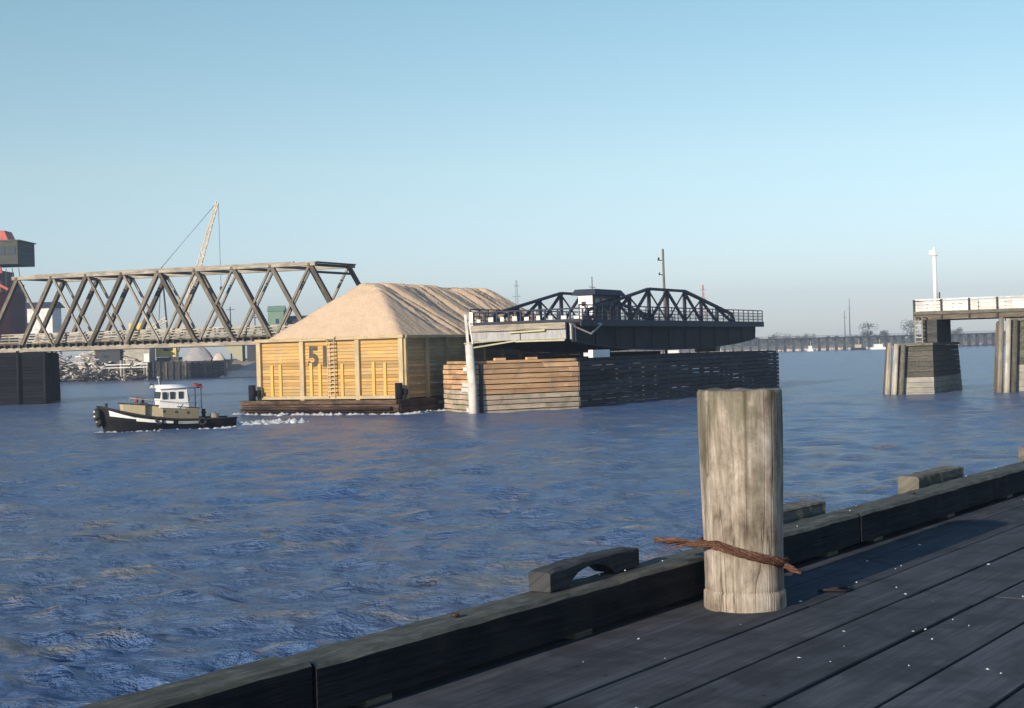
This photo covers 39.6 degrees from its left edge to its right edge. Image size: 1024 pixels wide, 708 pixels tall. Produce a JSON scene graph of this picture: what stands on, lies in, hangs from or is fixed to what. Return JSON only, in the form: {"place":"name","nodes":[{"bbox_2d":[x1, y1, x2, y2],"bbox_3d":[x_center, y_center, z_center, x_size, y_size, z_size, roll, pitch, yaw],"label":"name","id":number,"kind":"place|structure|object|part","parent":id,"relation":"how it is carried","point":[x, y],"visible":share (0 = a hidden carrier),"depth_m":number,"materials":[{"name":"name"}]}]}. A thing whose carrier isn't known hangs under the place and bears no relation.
{"place":"outdoors","nodes":[
{"label":"outdoors","id":0,"kind":"place"},
{"bbox_2d":[68,353,506,380],"bbox_3d":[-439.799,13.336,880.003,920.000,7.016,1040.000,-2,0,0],"label":"bank","id":1,"kind":"structure","parent":0,"point":[235,365],"depth_m":380.25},
{"bbox_2d":[27,302,64,358],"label":"white house","id":2,"kind":"structure","parent":1,"relation":"on","point":[54,325],"depth_m":392.99,"materials":[{"name":"clear paint"}]},
{"bbox_2d":[58,351,143,381],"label":"driftwood heap","id":3,"kind":"object","parent":1,"relation":"on","point":[90,361],"visible":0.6,"depth_m":374.09,"materials":[{"name":"grey wood"}]},
{"bbox_2d":[94,350,122,369],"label":"dark shed","id":4,"kind":"structure","parent":1,"relation":"on","point":[113,356],"depth_m":375.00,"materials":[{"name":"grey"}]},
{"bbox_2d":[59,359,159,381],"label":"log debris","id":5,"kind":"object","parent":1,"relation":"on","point":[86,374],"visible":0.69,"depth_m":370.91,"materials":[{"name":"wood"}]},
{"bbox_2d":[123,349,154,372],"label":"boat shed","id":6,"kind":"object","parent":1,"relation":"on","point":[138,354],"visible":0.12,"depth_m":376.00,"materials":[{"name":"paint"}]},
{"bbox_2d":[128,317,166,337],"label":"derrick","id":7,"kind":"object","parent":1,"relation":"on","point":[139,324],"visible":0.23,"depth_m":380.40,"materials":[{"name":"paint"}]},
{"bbox_2d":[156,202,221,360],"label":"crane","id":8,"kind":"object","parent":1,"relation":"on","point":[166,354],"visible":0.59,"depth_m":383.48,"materials":[{"name":"paint"}]},
{"bbox_2d":[163,348,172,350],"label":"window","id":9,"kind":"structure","parent":8,"relation":"in","point":[164,349],"depth_m":382.32,"materials":[{"name":"black glass"}]},
{"bbox_2d":[182,347,212,368],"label":"gravel pile","id":10,"kind":"object","parent":1,"relation":"on","point":[198,354],"visible":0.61,"depth_m":380.06,"materials":[{"name":"grey gravel"}]},
{"bbox_2d":[209,353,227,369],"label":"gravel pile","id":11,"kind":"object","parent":1,"relation":"on","point":[218,356],"visible":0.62,"depth_m":378.84,"materials":[{"name":"beige gravel"}]},
{"bbox_2d":[225,346,244,360],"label":"hopper","id":12,"kind":"object","parent":1,"relation":"on","point":[238,352],"visible":0.64,"depth_m":381.00,"materials":[{"name":"beige metal"}]},
{"bbox_2d":[219,370,264,377],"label":"beach strip","id":13,"kind":"object","parent":1,"relation":"on","point":[244,373],"visible":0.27,"depth_m":373.09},
{"bbox_2d":[247,345,255,360],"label":"black shed","id":14,"kind":"structure","parent":1,"relation":"on","point":[251,353],"depth_m":381.50,"materials":[{"name":"clear"}]},
{"bbox_2d":[239,362,278,370],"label":"sand pile","id":15,"kind":"object","parent":1,"relation":"on","point":[251,366],"visible":0.24,"depth_m":375.80,"materials":[{"name":"grey sand"}]},
{"bbox_2d":[267,306,286,363],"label":"green shed","id":16,"kind":"structure","parent":1,"relation":"on","point":[276,314],"depth_m":379.78,"materials":[{"name":"clear paint"}]},
{"bbox_2d":[287,315,307,359],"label":"dark warehouse","id":17,"kind":"structure","parent":1,"relation":"on","point":[292,319],"depth_m":382.50,"materials":[{"name":"grey"}]},
{"bbox_2d":[0,345,1023,707],"bbox_3d":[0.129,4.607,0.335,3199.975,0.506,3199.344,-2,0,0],"label":"river","id":18,"kind":"structure","parent":0,"point":[132,561],"depth_m":44.70,"materials":[{"name":"liquid"}]},
{"bbox_2d":[0,230,35,352],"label":"ship","id":19,"kind":"object","parent":18,"relation":"on","point":[14,252],"visible":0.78,"depth_m":296.30,"materials":[{"name":"red paint"}]},
{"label":"window","id":20,"kind":"part","parent":19,"relation":"part of","materials":[{"name":"glass"}]},
{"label":"window","id":21,"kind":"part","parent":19,"relation":"part of","materials":[{"name":"glass"}]},
{"bbox_2d":[0,351,60,404],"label":"bridge pier","id":22,"kind":"structure","parent":18,"relation":"in","point":[29,377],"depth_m":167.56,"materials":[{"name":"brown wood"}]},
{"bbox_2d":[0,261,360,352],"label":"truss bridge","id":23,"kind":"structure","parent":22,"relation":"on","point":[187,337],"depth_m":166.17,"materials":[{"name":"grey metal"}]},
{"bbox_2d":[106,360,152,379],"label":"landing stage","id":24,"kind":"object","parent":18,"relation":"in","point":[145,368],"visible":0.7,"depth_m":370.92,"materials":[{"name":"brown wood"}]},
{"bbox_2d":[144,353,148,361],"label":"white notice board","id":25,"kind":"object","parent":24,"relation":"on","point":[146,357],"visible":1,"depth_m":371.75,"materials":[{"name":"paint"}]},
{"bbox_2d":[93,372,236,431],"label":"tugboat","id":26,"kind":"object","parent":18,"relation":"on","point":[170,408],"visible":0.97,"depth_m":96.10,"materials":[{"name":"black paint"}]},
{"bbox_2d":[94,426,235,432],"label":"wake","id":27,"kind":"object","parent":18,"relation":"on","point":[177,428],"visible":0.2,"depth_m":96.21,"materials":[{"name":"white liquid"}]},
{"bbox_2d":[148,359,229,378],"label":"bulkhead wharf","id":28,"kind":"structure","parent":18,"relation":"in","point":[198,368],"depth_m":372.50,"materials":[{"name":"grey wood"}]},
{"bbox_2d":[236,418,308,425],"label":"wake foam","id":29,"kind":"object","parent":18,"relation":"on","point":[273,421],"visible":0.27,"depth_m":100.44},
{"bbox_2d":[232,408,456,415],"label":"wake","id":30,"kind":"object","parent":18,"relation":"on","point":[339,413],"visible":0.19,"depth_m":113.92,"materials":[{"name":"white liquid"}]},
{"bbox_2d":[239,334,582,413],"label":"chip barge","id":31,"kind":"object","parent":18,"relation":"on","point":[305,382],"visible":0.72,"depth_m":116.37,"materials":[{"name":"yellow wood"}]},
{"bbox_2d":[262,282,534,353],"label":"wood chip heap","id":32,"kind":"object","parent":31,"relation":"on","point":[369,309],"visible":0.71,"depth_m":120.37,"materials":[{"name":"beige wood"}]},
{"bbox_2d":[464,315,502,413],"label":"mooring pile","id":33,"kind":"object","parent":18,"relation":"in","point":[472,385],"visible":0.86,"depth_m":107.09,"materials":[{"name":"white wood"}]},
{"bbox_2d":[76,461,1023,707],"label":"wharf","id":34,"kind":"structure","parent":18,"relation":"in","point":[532,649],"depth_m":7.45,"materials":[{"name":"grey wood"}]},
{"bbox_2d":[528,547,638,592],"bbox_3d":[0.433,1.232,8.256,0.151,0.130,1.067,-2,0,33],"label":"timber chock","id":35,"kind":"object","parent":34,"relation":"on","point":[556,575],"visible":1,"depth_m":8.08,"materials":[{"name":"grey wood"}]},
{"bbox_2d":[697,387,786,612],"bbox_3d":[1.411,0.880,8.713,0.515,1.343,0.513,-2,0,0],"label":"bollard","id":36,"kind":"object","parent":34,"relation":"on","point":[740,433],"visible":1,"depth_m":8.50,"materials":[{"name":"brown wood"}]},
{"bbox_2d":[654,537,800,573],"bbox_3d":[1.301,1.219,8.706,0.862,0.230,0.562,-2,0,0],"label":"wire rope","id":37,"kind":"object","parent":36,"relation":"attached to","point":[700,542],"visible":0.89,"depth_m":8.51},
{"bbox_2d":[583,467,1023,707],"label":"bird droppings","id":38,"kind":"object","parent":34,"relation":"on","point":[844,631],"visible":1,"depth_m":8.13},
{"bbox_2d":[783,500,825,524],"bbox_3d":[2.058,1.342,10.929,0.212,0.323,1.262,-2,0,36],"label":"timber chock","id":39,"kind":"object","parent":34,"relation":"on","point":[796,511],"visible":0.25,"depth_m":11.10,"materials":[{"name":"grey wood"}]},
{"bbox_2d":[817,586,851,591],"bbox_3d":[2.073,1.512,9.132,0.237,0.030,0.088,-2,0,-11],"label":"iron ring","id":40,"kind":"object","parent":34,"relation":"on","point":[842,589],"visible":1,"depth_m":9.11,"materials":[{"name":"black metal"}]},
{"bbox_2d":[898,466,963,493],"bbox_3d":[4.026,1.280,13.638,0.212,0.329,1.258,-2,0,36],"label":"timber chock","id":41,"kind":"object","parent":34,"relation":"on","point":[921,479],"visible":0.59,"depth_m":13.38,"materials":[{"name":"grey wood"}]},
{"bbox_2d":[1018,446,1023,461],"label":"timber chock","id":42,"kind":"object","parent":34,"relation":"on","point":[1021,454],"visible":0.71,"depth_m":16.21,"materials":[{"name":"brown wood"}]},
{"bbox_2d":[443,350,779,412],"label":"bridge fender","id":43,"kind":"object","parent":18,"relation":"in","point":[756,369],"visible":0.87,"depth_m":117.39,"materials":[{"name":"brown wood"}]},
{"bbox_2d":[588,349,609,357],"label":"white skiff board","id":44,"kind":"object","parent":43,"relation":"on","point":[598,353],"visible":1,"depth_m":115.76,"materials":[{"name":"paint"}]},
{"bbox_2d":[580,351,670,398],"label":"pivot pier","id":45,"kind":"structure","parent":18,"relation":"in","point":[631,353],"depth_m":132.74,"materials":[{"name":"concrete"}]},
{"bbox_2d":[469,283,763,351],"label":"swing span","id":46,"kind":"object","parent":45,"relation":"on","point":[597,323],"visible":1,"depth_m":127.44,"materials":[{"name":"black metal"}]},
{"bbox_2d":[658,249,667,357],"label":"utility pole","id":47,"kind":"object","parent":18,"relation":"in","point":[663,275],"visible":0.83,"depth_m":142.89,"materials":[{"name":"brown wood"}]},
{"bbox_2d":[668,350,678,352],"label":"boat","id":48,"kind":"object","parent":18,"relation":"on","point":[673,351],"visible":0.35,"depth_m":698.90,"materials":[{"name":"white paint"}]},
{"bbox_2d":[509,330,1019,355],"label":"trestle bridge","id":49,"kind":"structure","parent":18,"relation":"in","point":[852,337],"depth_m":863.21,"materials":[{"name":"brown wood"}]},
{"bbox_2d":[807,341,813,350],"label":"boat","id":50,"kind":"object","parent":18,"relation":"on","point":[810,348],"visible":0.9,"depth_m":830.90,"materials":[{"name":"white paint"}]},
{"bbox_2d":[852,344,865,349],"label":"boat","id":51,"kind":"object","parent":18,"relation":"on","point":[857,347],"visible":0.9,"depth_m":830.90,"materials":[{"name":"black paint"}]},
{"bbox_2d":[870,339,885,349],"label":"boat","id":52,"kind":"object","parent":18,"relation":"on","point":[877,346],"visible":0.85,"depth_m":828.90,"materials":[{"name":"white paint"}]},
{"bbox_2d":[883,316,962,394],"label":"bridge pier","id":53,"kind":"structure","parent":18,"relation":"in","point":[930,364],"depth_m":122.68,"materials":[{"name":"concrete"}]},
{"bbox_2d":[913,295,1023,320],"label":"approach bridge","id":54,"kind":"structure","parent":53,"relation":"on","point":[996,308],"depth_m":125.30,"materials":[{"name":"white wood"}]},
{"bbox_2d":[928,247,939,307],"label":"signal mast","id":55,"kind":"object","parent":54,"relation":"on","point":[932,253],"visible":0.72,"depth_m":128.24,"materials":[{"name":"white paint"}]},
{"bbox_2d":[993,317,1023,392],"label":"bridge pier","id":56,"kind":"structure","parent":18,"relation":"in","point":[1014,368],"depth_m":120.89,"materials":[{"name":"concrete"}]},
{"bbox_2d":[0,0,1023,361],"label":"sky","id":57,"kind":"structure","parent":0,"point":[798,163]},
{"bbox_2d":[543,340,1020,354],"bbox_3d":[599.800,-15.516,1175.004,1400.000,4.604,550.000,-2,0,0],"label":"bank","id":58,"kind":"structure","parent":0,"point":[781,348],"depth_m":921.36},
{"bbox_2d":[702,285,705,320],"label":"lattice pylon","id":59,"kind":"object","parent":58,"relation":"on","point":[704,298],"visible":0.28,"depth_m":1149.32,"materials":[{"name":"grey metal"}]},
{"bbox_2d":[474,331,1011,352],"bbox_3d":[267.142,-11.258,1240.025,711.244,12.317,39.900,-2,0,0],"label":"woodland","id":60,"kind":"object","parent":58,"relation":"on","point":[839,341],"visible":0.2,"depth_m":1227.68,"materials":[{"name":"brown plant"}]},
{"bbox_2d":[768,332,793,345],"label":"tree","id":61,"kind":"object","parent":58,"relation":"on","point":[779,341],"visible":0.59,"depth_m":950.48,"materials":[{"name":"grey plant"}]},
{"bbox_2d":[794,334,815,345],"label":"tree","id":62,"kind":"object","parent":58,"relation":"on","point":[799,340],"visible":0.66,"depth_m":948.68,"materials":[{"name":"grey plant"}]},
{"bbox_2d":[661,343,1004,353],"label":"riprap","id":63,"kind":"object","parent":58,"relation":"on","point":[833,348],"visible":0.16,"depth_m":897.23,"materials":[{"name":"grey stone"}]},
{"bbox_2d":[849,304,850,343],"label":"radio mast","id":64,"kind":"object","parent":58,"relation":"on","point":[849,323],"visible":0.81,"depth_m":1099.76,"materials":[{"name":"white metal"}]},
{"bbox_2d":[859,321,878,338],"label":"tree","id":65,"kind":"object","parent":58,"relation":"on","point":[868,326],"visible":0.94,"depth_m":950.18,"materials":[{"name":"grey plant"}]},
{"bbox_2d":[877,330,890,343],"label":"tree","id":66,"kind":"object","parent":58,"relation":"on","point":[881,333],"visible":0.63,"depth_m":949.17,"materials":[{"name":"plant"}]},
{"bbox_2d":[900,319,920,338],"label":"tree","id":67,"kind":"object","parent":58,"relation":"on","point":[910,327],"visible":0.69,"depth_m":949.54,"materials":[{"name":"grey plant"}]},
{"bbox_2d":[951,327,965,340],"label":"tree","id":68,"kind":"object","parent":58,"relation":"on","point":[958,330],"visible":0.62,"depth_m":949.23,"materials":[{"name":"grey plant"}]}
]}

